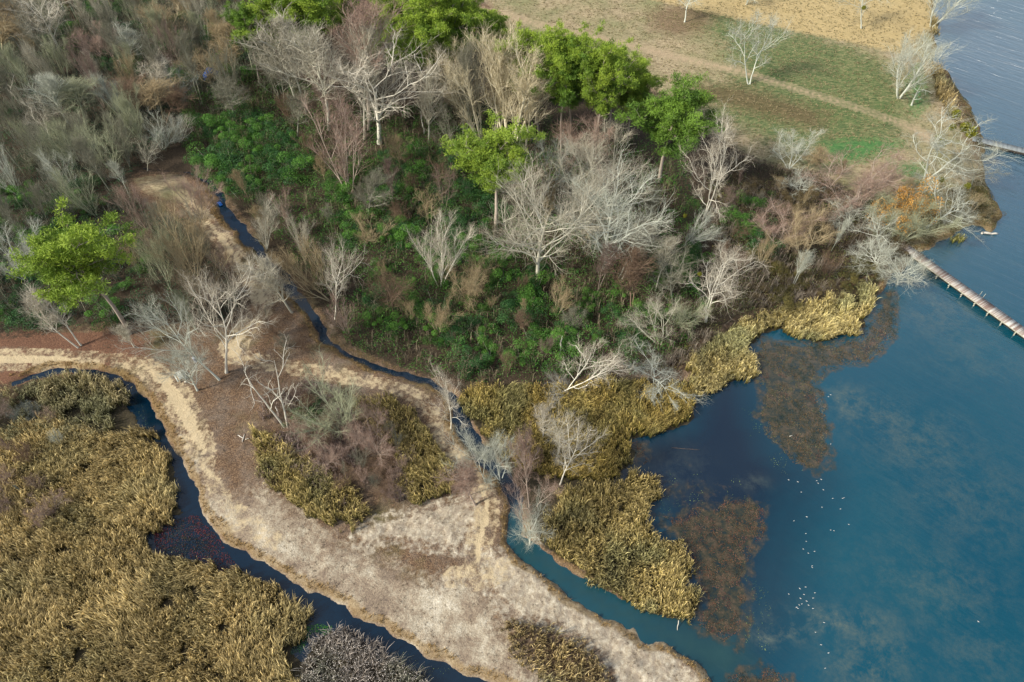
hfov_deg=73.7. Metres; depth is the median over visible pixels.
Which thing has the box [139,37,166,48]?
evergreen bush
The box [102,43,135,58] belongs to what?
evergreen bush
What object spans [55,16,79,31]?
evergreen bush
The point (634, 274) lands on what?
bare tree
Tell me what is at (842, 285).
olive bush
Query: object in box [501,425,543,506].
bare tree
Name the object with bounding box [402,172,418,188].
bare shrub
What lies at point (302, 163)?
evergreen bush
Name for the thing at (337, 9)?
pine tree
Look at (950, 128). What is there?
mistletoe ball
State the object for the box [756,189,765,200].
bare shrub
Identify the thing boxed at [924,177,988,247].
bare tree
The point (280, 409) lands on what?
bare tree
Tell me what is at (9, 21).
bare tree
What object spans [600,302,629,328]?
evergreen bush
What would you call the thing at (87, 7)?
evergreen bush
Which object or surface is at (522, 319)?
bare tree
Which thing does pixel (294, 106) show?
bare tree
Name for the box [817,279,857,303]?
olive bush
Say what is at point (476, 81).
bare tree
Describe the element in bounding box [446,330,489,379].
evergreen bush
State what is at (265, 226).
bare tree
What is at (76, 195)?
evergreen bush
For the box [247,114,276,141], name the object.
evergreen bush
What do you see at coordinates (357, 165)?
evergreen bush
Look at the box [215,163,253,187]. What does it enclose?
evergreen bush
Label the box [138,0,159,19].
bare tree
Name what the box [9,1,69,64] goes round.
bare tree
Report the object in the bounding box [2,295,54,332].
evergreen bush
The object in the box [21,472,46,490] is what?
bare shrub
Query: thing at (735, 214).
evergreen bush
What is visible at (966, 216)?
olive bush
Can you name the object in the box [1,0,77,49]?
bare tree
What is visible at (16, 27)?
bare tree
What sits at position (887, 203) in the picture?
bare tree
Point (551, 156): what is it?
bare tree
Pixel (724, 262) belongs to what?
bare tree
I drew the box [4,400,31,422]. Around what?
bare shrub
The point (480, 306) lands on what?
evergreen bush
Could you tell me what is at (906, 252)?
olive bush
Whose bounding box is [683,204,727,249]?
bare tree
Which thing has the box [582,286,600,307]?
evergreen bush
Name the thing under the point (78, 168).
dark undergrowth
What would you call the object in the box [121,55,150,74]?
evergreen bush
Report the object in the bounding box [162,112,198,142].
bare tree
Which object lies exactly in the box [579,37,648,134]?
leafy tree
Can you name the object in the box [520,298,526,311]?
bare tree
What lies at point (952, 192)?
olive bush
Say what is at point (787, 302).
olive bush
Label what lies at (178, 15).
evergreen bush
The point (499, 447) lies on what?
bare tree
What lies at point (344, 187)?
evergreen bush
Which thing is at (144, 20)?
bare tree
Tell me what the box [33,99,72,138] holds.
bare tree
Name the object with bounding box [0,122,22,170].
bare tree
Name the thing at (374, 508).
ground weeds
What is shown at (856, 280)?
olive bush
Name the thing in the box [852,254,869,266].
olive bush
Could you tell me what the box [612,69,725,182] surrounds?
leafy tree
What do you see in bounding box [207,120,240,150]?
evergreen bush
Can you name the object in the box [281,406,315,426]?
evergreen bush
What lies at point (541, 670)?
reed bed
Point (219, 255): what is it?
bare tree
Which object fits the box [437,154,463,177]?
evergreen bush
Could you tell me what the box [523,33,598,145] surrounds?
leafy tree
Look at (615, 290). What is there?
evergreen bush
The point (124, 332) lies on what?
bare tree
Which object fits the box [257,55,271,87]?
bare tree
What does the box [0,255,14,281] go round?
evergreen bush
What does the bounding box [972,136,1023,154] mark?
jetty
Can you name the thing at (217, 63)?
evergreen bush
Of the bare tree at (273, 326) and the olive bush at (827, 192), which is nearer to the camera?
the bare tree at (273, 326)
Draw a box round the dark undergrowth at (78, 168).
[0,0,270,331]
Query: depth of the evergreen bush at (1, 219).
143.81 m
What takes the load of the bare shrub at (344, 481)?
on the ground at (472, 566)
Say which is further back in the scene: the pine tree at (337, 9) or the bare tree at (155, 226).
the pine tree at (337, 9)
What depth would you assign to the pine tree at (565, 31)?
167.86 m
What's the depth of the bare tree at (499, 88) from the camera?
152.05 m
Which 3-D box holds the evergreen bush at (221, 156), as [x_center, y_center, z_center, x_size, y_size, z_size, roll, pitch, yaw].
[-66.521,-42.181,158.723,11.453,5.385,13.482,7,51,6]
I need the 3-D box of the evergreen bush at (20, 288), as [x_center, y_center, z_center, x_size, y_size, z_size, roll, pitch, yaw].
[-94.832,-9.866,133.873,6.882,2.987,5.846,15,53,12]
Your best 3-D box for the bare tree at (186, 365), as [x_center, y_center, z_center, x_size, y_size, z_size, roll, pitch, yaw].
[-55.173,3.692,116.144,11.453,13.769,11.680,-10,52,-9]
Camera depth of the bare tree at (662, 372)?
119.20 m
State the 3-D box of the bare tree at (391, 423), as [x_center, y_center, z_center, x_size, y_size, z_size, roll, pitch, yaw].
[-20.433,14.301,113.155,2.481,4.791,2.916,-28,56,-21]
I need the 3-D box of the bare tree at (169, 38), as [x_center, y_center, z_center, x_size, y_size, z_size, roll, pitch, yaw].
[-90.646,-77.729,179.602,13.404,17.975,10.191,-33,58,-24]
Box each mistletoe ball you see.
[948,123,955,130]
[951,109,961,117]
[959,121,971,131]
[964,125,977,137]
[964,182,971,188]
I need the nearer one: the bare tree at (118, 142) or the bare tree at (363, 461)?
the bare tree at (363, 461)
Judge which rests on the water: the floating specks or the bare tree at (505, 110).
the floating specks
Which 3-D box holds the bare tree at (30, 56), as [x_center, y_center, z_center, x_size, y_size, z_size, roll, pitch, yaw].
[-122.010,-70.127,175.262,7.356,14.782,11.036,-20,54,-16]
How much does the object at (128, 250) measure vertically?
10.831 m
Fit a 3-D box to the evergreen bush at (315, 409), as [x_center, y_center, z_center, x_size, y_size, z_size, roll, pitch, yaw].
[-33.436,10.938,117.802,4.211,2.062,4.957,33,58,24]
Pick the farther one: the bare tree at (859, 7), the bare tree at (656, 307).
the bare tree at (859, 7)
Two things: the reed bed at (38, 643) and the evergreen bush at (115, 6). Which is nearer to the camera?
the reed bed at (38, 643)
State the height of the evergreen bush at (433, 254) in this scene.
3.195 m
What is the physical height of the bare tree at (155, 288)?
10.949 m
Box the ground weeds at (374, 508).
[80,194,701,681]
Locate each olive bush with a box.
[729,155,756,181]
[733,173,764,195]
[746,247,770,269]
[747,281,775,309]
[765,259,785,273]
[768,280,797,299]
[768,284,803,309]
[769,261,790,282]
[777,191,812,217]
[781,186,832,225]
[788,269,810,290]
[798,262,812,275]
[803,218,828,241]
[807,176,841,200]
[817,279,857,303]
[828,195,853,210]
[839,265,865,283]
[839,281,852,293]
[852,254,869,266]
[853,253,883,274]
[869,270,884,281]
[872,235,909,258]
[880,231,924,258]
[940,184,958,198]
[954,208,979,226]
[973,185,987,196]
[980,206,1006,220]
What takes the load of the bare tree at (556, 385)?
on the ground at (472, 566)
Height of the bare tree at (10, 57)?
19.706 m
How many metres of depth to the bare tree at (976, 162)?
150.01 m
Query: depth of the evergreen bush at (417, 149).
163.08 m
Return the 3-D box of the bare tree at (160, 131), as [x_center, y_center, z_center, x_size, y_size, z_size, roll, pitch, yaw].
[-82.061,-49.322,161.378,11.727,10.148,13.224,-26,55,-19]
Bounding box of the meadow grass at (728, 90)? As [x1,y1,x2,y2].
[493,0,995,252]
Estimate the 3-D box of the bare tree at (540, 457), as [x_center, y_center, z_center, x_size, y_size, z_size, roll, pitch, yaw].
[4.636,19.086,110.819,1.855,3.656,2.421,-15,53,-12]
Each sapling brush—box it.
[0,0,277,328]
[180,67,712,384]
[257,376,416,515]
[657,157,910,366]
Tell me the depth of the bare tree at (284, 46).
160.78 m
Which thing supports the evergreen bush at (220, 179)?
on the ground at (472, 566)
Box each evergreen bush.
[0,184,17,195]
[0,195,13,212]
[0,217,5,249]
[0,217,21,242]
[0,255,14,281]
[0,297,23,327]
[1,266,30,284]
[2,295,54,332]
[5,179,44,205]
[10,281,41,301]
[11,188,30,209]
[12,222,46,246]
[25,208,40,221]
[26,217,73,252]
[27,299,63,327]
[39,306,76,326]
[43,193,72,217]
[44,163,91,195]
[45,32,79,53]
[48,212,70,230]
[55,0,90,9]
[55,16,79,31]
[66,188,83,200]
[73,194,108,222]
[77,0,119,16]
[80,172,104,189]
[84,293,127,331]
[93,0,122,18]
[99,224,125,245]
[100,56,120,69]
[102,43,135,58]
[102,223,127,239]
[104,267,134,294]
[118,0,151,14]
[121,19,147,35]
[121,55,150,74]
[124,227,148,249]
[125,251,154,273]
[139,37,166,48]
[158,36,203,57]
[162,3,189,23]
[166,67,195,84]
[171,62,186,79]
[181,99,239,129]
[182,140,259,169]
[187,121,219,138]
[188,153,222,179]
[192,138,249,173]
[194,30,217,51]
[205,9,233,29]
[205,52,228,70]
[206,117,234,136]
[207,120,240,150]
[207,165,245,199]
[210,45,249,63]
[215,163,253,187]
[217,113,242,132]
[222,172,261,199]
[223,57,265,75]
[228,101,271,131]
[228,130,251,150]
[231,117,257,141]
[238,132,275,160]
[238,155,261,180]
[244,174,265,195]
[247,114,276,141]
[249,117,285,139]
[250,146,285,168]
[256,117,292,147]
[262,150,315,186]
[263,127,304,152]
[264,144,283,164]
[265,167,293,182]
[275,151,316,185]
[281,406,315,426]
[287,131,309,154]
[305,396,331,415]
[306,183,354,211]
[319,192,372,223]
[322,178,355,204]
[323,222,371,250]
[325,167,366,185]
[334,175,359,197]
[337,221,368,250]
[346,156,372,181]
[355,282,404,312]
[356,197,384,221]
[359,282,379,298]
[361,176,386,197]
[362,306,393,330]
[364,162,382,174]
[367,222,384,234]
[368,258,398,283]
[371,179,411,204]
[373,145,407,164]
[375,215,423,250]
[377,223,400,250]
[380,172,408,194]
[381,203,408,221]
[383,290,430,320]
[385,311,414,339]
[391,159,416,178]
[392,215,427,244]
[394,226,428,254]
[396,274,416,295]
[397,134,411,150]
[398,305,438,329]
[404,141,427,156]
[404,148,448,190]
[404,186,424,210]
[405,141,421,155]
[413,173,437,189]
[413,250,432,267]
[416,285,457,319]
[418,207,436,223]
[421,241,457,266]
[422,144,460,163]
[422,177,459,209]
[422,313,451,347]
[423,214,478,249]
[423,246,443,268]
[426,256,461,291]
[434,171,454,188]
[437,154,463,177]
[438,320,475,352]
[439,204,460,224]
[441,223,466,240]
[443,272,472,296]
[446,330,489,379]
[447,311,489,340]
[448,168,482,197]
[449,180,482,204]
[452,243,478,267]
[453,285,476,302]
[455,198,483,226]
[456,234,497,254]
[457,232,483,259]
[468,173,483,195]
[468,211,491,229]
[468,294,493,310]
[472,193,516,228]
[473,334,500,365]
[475,255,495,276]
[475,275,495,294]
[476,188,493,201]
[476,318,500,339]
[490,259,521,288]
[490,297,546,340]
[492,289,521,313]
[494,245,517,267]
[502,339,540,370]
[516,269,559,313]
[517,273,565,317]
[520,308,565,337]
[524,330,555,354]
[525,261,553,279]
[541,327,583,377]
[548,324,577,347]
[553,318,580,341]
[557,287,578,303]
[573,298,595,319]
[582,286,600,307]
[591,317,651,359]
[591,329,609,344]
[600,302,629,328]
[607,281,629,301]
[629,298,659,325]
[644,238,667,257]
[647,270,666,291]
[647,294,674,319]
[651,244,692,283]
[668,245,715,290]
[676,241,705,261]
[680,271,700,293]
[710,205,762,232]
[734,212,761,236]
[734,217,784,260]
[736,190,776,208]
[738,222,765,244]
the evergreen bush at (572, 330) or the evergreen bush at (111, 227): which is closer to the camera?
the evergreen bush at (572, 330)
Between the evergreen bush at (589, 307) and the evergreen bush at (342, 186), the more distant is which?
the evergreen bush at (342, 186)
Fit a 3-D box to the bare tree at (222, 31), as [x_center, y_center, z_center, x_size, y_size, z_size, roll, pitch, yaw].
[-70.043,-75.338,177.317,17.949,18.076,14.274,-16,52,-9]
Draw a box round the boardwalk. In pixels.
[904,245,1023,338]
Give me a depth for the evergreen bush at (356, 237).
142.79 m
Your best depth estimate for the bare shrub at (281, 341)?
124.75 m
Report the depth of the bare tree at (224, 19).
184.30 m
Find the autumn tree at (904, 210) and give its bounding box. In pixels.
[865,174,944,241]
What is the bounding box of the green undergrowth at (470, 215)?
[179,66,714,383]
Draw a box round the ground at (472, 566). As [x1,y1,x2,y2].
[0,0,1001,681]
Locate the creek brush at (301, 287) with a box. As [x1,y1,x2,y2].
[204,182,425,383]
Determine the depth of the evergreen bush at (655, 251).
140.90 m
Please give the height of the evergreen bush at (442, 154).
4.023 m
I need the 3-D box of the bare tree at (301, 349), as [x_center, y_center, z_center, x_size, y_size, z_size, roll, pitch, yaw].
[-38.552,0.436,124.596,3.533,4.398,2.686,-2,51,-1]
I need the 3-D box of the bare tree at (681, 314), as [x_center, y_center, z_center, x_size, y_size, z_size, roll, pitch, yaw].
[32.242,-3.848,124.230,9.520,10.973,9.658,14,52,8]
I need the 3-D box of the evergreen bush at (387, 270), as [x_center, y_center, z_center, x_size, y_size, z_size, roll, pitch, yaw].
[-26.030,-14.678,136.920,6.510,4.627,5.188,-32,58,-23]
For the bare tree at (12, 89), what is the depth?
175.07 m
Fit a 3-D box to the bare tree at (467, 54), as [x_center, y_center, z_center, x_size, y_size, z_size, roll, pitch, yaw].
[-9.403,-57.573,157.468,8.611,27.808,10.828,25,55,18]
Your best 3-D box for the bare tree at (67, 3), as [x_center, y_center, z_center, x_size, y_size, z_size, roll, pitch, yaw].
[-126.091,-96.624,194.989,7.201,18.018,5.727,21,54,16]
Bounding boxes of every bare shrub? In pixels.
[0,398,13,418]
[0,462,16,486]
[0,484,16,516]
[3,386,20,405]
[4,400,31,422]
[6,440,44,462]
[21,400,40,421]
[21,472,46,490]
[21,488,72,529]
[259,375,295,406]
[272,331,290,348]
[283,414,306,438]
[293,421,321,456]
[297,392,315,406]
[297,423,315,450]
[306,431,344,474]
[314,401,341,430]
[317,202,334,222]
[333,463,364,490]
[341,408,401,471]
[352,180,364,200]
[353,396,390,432]
[359,431,375,452]
[367,458,391,475]
[367,473,380,487]
[373,468,396,501]
[379,483,402,501]
[383,465,402,483]
[387,198,411,225]
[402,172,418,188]
[441,249,499,315]
[560,303,589,327]
[691,167,706,178]
[705,264,728,286]
[724,185,739,204]
[731,221,750,241]
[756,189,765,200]
[905,174,921,187]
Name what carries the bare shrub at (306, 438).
on the ground at (472, 566)
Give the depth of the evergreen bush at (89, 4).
209.30 m
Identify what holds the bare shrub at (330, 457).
on the ground at (472, 566)
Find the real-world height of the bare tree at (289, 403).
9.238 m
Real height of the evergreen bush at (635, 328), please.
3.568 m
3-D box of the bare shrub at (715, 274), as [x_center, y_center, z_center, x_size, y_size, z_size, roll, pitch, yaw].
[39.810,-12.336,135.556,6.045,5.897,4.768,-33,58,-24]
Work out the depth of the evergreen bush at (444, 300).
130.83 m
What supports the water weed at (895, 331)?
on the water
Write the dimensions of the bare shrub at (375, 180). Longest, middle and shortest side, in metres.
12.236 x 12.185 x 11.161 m
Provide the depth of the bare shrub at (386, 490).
106.46 m
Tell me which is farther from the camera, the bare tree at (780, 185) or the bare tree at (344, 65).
the bare tree at (344, 65)
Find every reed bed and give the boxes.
[0,362,131,443]
[0,412,314,681]
[243,422,372,533]
[351,389,456,506]
[456,374,696,483]
[497,617,611,681]
[539,464,705,624]
[685,274,882,397]
[930,15,966,125]
[949,231,966,242]
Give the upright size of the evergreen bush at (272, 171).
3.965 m
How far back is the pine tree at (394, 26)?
165.04 m
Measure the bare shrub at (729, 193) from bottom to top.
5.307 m
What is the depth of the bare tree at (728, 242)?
136.48 m
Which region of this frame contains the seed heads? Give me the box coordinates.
[304,630,429,681]
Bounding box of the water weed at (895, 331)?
[753,291,899,466]
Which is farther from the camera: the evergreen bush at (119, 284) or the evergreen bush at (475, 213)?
the evergreen bush at (475, 213)
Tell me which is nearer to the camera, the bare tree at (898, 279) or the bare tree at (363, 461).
the bare tree at (363, 461)
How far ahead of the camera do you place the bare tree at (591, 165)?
134.31 m
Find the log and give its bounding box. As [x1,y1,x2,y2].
[981,232,997,234]
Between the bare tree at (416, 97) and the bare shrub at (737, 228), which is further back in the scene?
the bare tree at (416, 97)
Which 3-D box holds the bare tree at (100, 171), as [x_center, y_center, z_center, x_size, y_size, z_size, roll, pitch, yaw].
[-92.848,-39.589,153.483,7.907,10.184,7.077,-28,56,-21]
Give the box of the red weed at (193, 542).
[154,516,243,570]
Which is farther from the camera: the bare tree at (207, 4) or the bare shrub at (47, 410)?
the bare tree at (207, 4)
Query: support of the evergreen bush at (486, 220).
on the ground at (472, 566)
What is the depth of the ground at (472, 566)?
129.66 m
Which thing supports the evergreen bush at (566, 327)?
on the ground at (472, 566)
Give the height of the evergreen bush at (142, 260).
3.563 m
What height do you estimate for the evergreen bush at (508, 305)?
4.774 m
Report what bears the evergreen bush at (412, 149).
on the ground at (472, 566)
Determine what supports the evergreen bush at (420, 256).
on the ground at (472, 566)
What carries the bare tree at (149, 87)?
on the ground at (472, 566)
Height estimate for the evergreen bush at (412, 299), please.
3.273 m
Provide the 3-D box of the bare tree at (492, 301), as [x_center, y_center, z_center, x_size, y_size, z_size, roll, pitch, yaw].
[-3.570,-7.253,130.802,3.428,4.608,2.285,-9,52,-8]
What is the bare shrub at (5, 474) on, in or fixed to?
on the ground at (472, 566)
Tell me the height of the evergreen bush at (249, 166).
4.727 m
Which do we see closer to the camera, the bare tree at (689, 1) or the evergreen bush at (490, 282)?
the evergreen bush at (490, 282)
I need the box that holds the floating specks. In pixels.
[143,407,784,675]
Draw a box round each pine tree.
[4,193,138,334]
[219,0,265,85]
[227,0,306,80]
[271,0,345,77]
[326,0,360,47]
[367,0,420,89]
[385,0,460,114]
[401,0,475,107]
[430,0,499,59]
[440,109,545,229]
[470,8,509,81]
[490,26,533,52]
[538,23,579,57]
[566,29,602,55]
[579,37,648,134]
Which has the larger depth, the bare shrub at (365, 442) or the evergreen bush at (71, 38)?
the evergreen bush at (71, 38)
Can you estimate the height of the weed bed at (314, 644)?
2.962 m
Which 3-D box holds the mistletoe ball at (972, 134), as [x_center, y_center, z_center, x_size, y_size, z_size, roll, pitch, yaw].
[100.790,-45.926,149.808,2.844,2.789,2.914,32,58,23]
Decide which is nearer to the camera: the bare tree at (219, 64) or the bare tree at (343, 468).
the bare tree at (343, 468)
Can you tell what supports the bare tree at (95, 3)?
on the ground at (472, 566)
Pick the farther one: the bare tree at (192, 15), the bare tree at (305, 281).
the bare tree at (192, 15)
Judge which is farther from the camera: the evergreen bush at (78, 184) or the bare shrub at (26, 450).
the evergreen bush at (78, 184)
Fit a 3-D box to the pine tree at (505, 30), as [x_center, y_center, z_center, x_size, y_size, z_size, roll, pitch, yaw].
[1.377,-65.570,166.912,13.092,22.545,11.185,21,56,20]
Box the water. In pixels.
[11,0,1023,681]
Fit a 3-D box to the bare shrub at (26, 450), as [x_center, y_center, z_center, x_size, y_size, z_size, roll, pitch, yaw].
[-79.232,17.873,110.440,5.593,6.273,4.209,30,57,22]
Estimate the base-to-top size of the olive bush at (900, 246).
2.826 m
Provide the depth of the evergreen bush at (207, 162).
156.97 m
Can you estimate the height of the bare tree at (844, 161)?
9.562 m
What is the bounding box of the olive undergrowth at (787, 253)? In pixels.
[654,160,902,370]
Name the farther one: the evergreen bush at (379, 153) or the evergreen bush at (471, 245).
the evergreen bush at (379, 153)
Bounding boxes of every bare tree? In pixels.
[0,0,25,49]
[0,0,39,57]
[0,41,48,111]
[0,47,30,91]
[0,62,16,107]
[0,73,20,104]
[0,97,13,139]
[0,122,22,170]
[0,145,18,193]
[0,188,14,222]
[0,216,41,281]
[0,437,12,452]
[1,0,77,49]
[1,78,43,129]
[1,115,32,144]
[1,208,24,241]
[5,12,35,55]
[7,114,60,173]
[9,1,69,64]
[14,71,69,124]
[16,40,49,76]
[16,96,64,135]
[16,279,81,347]
[20,179,47,221]
[22,54,59,96]
[22,114,77,169]
[26,107,97,149]
[27,0,51,27]
[30,147,77,189]
[32,32,72,81]
[32,165,74,218]
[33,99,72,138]
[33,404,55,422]
[37,113,79,171]
[42,163,100,216]
[45,74,108,121]
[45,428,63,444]
[55,108,98,150]
[58,134,110,190]
[60,0,79,27]
[61,38,104,107]
[64,110,141,169]
[65,20,107,56]
[70,0,94,35]
[76,147,111,180]
[79,49,98,73]
[82,27,135,62]
[83,70,114,107]
[85,0,122,69]
[87,0,118,32]
[92,76,121,115]
[93,71,159,117]
[96,104,134,166]
[99,183,146,225]
[102,289,220,380]
[103,78,140,139]
[106,20,150,61]
[106,157,129,197]
[107,94,147,152]
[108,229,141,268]
[109,321,134,347]
[110,49,137,101]
[111,38,134,69]
[116,0,137,25]
[123,0,149,43]
[127,0,198,47]
[127,75,183,119]
[129,136,163,170]
[131,219,155,250]
[131,232,173,289]
[132,25,170,91]
[133,45,183,103]
[133,180,222,276]
[134,15,189,72]
[137,12,160,43]
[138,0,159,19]
[138,107,191,149]
[140,3,179,60]
[141,199,170,238]
[143,64,204,101]
[148,272,171,316]
[148,332,218,390]
[150,217,187,262]
[153,164,224,217]
[156,230,242,303]
[157,73,198,122]
[158,0,174,22]
[159,198,201,249]
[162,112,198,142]
[167,0,190,29]
[168,287,198,332]
[170,39,236,87]
[171,25,202,104]
[173,249,281,373]
[178,0,210,43]
[179,9,205,51]
[187,24,202,52]
[187,274,224,313]
[190,226,215,262]
[192,0,216,12]
[202,6,226,64]
[202,239,236,277]
[203,16,261,83]
[203,40,242,100]
[208,71,250,120]
[211,4,230,48]
[217,2,252,67]
[227,2,315,116]
[229,169,247,195]
[230,328,298,427]
[232,301,288,338]
[234,249,295,312]
[243,203,272,240]
[246,41,301,107]
[248,230,333,301]
[251,194,282,250]
[253,19,361,130]
[254,192,268,211]
[255,39,281,92]
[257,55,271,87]
[266,187,292,224]
[268,399,288,417]
[273,90,297,129]
[278,382,300,408]
[281,345,366,453]
[283,86,314,137]
[284,213,317,257]
[286,380,303,402]
[292,132,312,158]
[293,88,379,195]
[293,335,306,351]
[296,67,327,107]
[301,19,463,144]
[307,252,323,281]
[309,58,353,110]
[312,151,330,179]
[313,231,375,319]
[317,24,338,84]
[317,77,349,117]
[318,428,332,444]
[322,0,405,130]
[322,6,345,50]
[323,290,354,334]
[327,35,369,101]
[327,145,350,166]
[331,39,350,85]
[336,445,350,458]
[337,15,389,139]
[340,420,354,441]
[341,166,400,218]
[341,460,346,473]
[342,393,355,408]
[344,36,420,124]
[345,67,363,116]
[347,447,370,467]
[349,210,399,244]
[352,462,367,483]
[361,258,415,312]
[376,260,386,279]
[381,155,400,201]
[381,418,396,434]
[382,132,412,168]
[390,62,450,120]
[392,428,407,449]
[393,62,455,142]
[394,457,406,469]
[397,208,476,285]
[402,299,415,322]
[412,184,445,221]
[418,299,464,336]
[421,36,487,140]
[423,99,465,158]
[423,149,455,183]
[426,362,471,430]
[430,162,459,210]
[433,453,480,506]
[440,422,522,496]
[444,57,487,130]
[450,35,484,137]
[452,457,481,494]
[459,13,550,149]
[469,135,627,279]
[470,427,518,479]
[477,37,525,132]
[487,295,496,305]
[496,466,535,534]
[497,351,515,374]
[501,37,557,147]
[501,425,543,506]
[505,485,553,551]
[512,307,533,332]
[516,274,532,294]
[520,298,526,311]
[521,420,532,439]
[528,475,563,506]
[529,131,586,204]
[531,396,554,438]
[536,335,560,358]
[536,449,544,462]
[539,135,655,229]
[539,178,558,226]
[540,364,575,421]
[541,408,592,454]
[542,137,679,269]
[546,100,618,171]
[549,115,639,187]
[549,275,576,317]
[552,409,611,484]
[558,336,636,394]
[568,209,603,242]
[576,160,619,207]
[590,239,629,293]
[597,235,655,310]
[602,216,633,255]
[611,332,712,411]
[615,288,686,353]
[618,212,678,280]
[640,235,698,303]
[641,184,661,219]
[654,232,688,290]
[665,296,716,338]
[677,0,704,21]
[677,96,756,225]
[680,242,775,322]
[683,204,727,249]
[719,7,794,84]
[721,240,729,261]
[730,248,750,276]
[737,169,743,187]
[737,194,829,247]
[757,229,778,268]
[769,126,825,169]
[773,175,788,194]
[773,200,842,260]
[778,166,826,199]
[793,249,815,283]
[794,135,923,221]
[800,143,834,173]
[800,185,817,208]
[820,250,845,278]
[827,195,876,231]
[831,218,848,250]
[834,158,848,184]
[835,0,890,28]
[840,206,902,253]
[841,233,902,279]
[844,147,916,207]
[852,181,938,237]
[859,243,934,296]
[876,188,964,243]
[878,26,975,98]
[901,95,1023,183]
[902,152,966,202]
[911,74,934,105]
[919,0,986,26]
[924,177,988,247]
[948,138,1014,194]
[950,205,963,224]
[967,191,988,210]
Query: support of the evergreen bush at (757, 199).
on the ground at (472, 566)
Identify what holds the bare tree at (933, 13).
on the ground at (472, 566)
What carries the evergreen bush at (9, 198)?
on the ground at (472, 566)
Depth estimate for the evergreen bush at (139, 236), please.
142.81 m
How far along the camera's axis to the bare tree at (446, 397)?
108.10 m
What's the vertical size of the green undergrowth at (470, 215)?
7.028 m
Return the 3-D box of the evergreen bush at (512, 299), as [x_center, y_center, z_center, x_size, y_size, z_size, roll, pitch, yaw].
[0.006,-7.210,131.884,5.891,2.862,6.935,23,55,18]
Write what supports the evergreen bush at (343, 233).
on the ground at (472, 566)
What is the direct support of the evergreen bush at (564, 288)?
on the ground at (472, 566)
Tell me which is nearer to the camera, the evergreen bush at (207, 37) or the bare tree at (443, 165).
the bare tree at (443, 165)
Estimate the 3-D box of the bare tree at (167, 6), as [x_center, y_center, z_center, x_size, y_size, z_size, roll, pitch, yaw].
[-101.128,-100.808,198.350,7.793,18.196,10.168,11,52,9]
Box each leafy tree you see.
[494,21,551,133]
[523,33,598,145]
[529,17,590,155]
[577,19,645,157]
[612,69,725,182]
[613,57,668,142]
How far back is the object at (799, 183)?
150.73 m
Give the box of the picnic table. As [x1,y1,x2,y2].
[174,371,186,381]
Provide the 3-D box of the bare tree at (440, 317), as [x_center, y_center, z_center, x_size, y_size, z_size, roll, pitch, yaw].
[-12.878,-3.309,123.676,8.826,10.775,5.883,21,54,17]
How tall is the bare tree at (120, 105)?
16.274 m
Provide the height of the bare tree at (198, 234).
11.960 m
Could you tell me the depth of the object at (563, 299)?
127.42 m
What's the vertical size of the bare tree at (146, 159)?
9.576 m
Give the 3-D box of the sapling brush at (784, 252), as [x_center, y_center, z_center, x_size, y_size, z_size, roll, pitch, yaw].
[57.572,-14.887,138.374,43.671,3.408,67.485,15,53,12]
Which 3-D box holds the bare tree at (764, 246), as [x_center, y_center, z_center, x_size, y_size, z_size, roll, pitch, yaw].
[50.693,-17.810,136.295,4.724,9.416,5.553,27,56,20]
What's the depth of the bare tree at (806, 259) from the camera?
131.44 m
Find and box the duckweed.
[292,624,331,653]
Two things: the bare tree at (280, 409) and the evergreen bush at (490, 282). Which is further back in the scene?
the evergreen bush at (490, 282)
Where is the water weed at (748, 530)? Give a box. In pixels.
[632,442,789,681]
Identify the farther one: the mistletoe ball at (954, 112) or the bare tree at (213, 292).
the mistletoe ball at (954, 112)
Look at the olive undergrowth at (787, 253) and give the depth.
141.32 m
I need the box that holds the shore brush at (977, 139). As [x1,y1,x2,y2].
[901,71,1001,250]
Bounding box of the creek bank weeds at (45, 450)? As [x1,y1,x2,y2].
[0,375,127,595]
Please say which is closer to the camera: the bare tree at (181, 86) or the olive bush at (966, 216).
the olive bush at (966, 216)
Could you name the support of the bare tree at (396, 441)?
on the ground at (472, 566)
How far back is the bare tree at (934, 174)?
147.99 m
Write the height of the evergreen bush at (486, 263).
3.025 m
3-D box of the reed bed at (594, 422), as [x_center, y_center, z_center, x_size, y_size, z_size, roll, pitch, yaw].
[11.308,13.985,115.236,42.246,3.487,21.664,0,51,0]
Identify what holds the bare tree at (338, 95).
on the ground at (472, 566)
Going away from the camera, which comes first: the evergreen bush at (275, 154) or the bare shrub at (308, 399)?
the bare shrub at (308, 399)
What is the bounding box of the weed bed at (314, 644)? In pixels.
[291,620,433,681]
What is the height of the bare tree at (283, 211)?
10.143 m
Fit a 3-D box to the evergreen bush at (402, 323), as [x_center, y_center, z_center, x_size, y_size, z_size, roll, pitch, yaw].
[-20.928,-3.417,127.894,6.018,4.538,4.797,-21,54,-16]
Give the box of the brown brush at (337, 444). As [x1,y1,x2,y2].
[259,376,415,510]
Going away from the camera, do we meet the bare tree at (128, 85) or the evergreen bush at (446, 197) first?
the evergreen bush at (446, 197)
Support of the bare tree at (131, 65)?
on the ground at (472, 566)
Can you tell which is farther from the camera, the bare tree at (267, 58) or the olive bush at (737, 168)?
the bare tree at (267, 58)
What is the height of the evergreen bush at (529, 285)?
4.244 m
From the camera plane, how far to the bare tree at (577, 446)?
102.23 m

